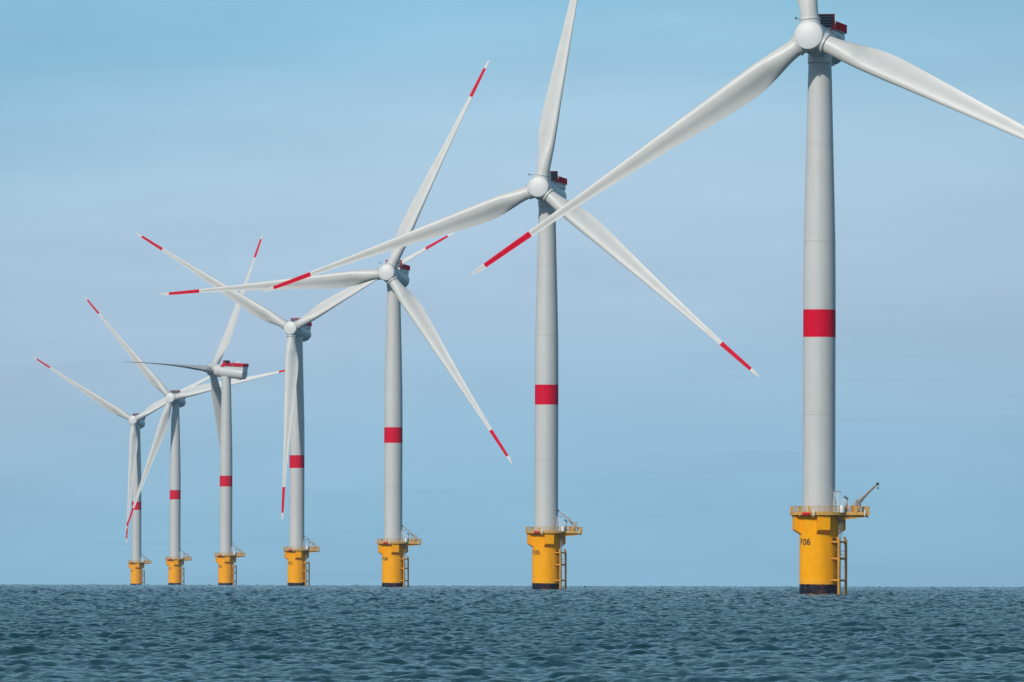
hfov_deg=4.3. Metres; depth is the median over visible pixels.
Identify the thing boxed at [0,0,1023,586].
sky
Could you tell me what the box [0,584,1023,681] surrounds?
water
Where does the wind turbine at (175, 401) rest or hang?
in the water
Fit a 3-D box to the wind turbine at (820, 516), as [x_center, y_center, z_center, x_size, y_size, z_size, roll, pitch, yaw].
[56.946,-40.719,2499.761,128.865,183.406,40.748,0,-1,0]
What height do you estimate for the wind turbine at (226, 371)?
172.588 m
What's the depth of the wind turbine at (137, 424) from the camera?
8398.25 m
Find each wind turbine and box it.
[33,356,238,584]
[84,296,284,584]
[135,234,262,584]
[136,232,453,585]
[161,60,511,586]
[263,0,758,589]
[472,0,1023,594]
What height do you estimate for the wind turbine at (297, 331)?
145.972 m
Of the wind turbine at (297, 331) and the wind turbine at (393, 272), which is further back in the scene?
the wind turbine at (297, 331)
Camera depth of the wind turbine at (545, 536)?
3468.00 m

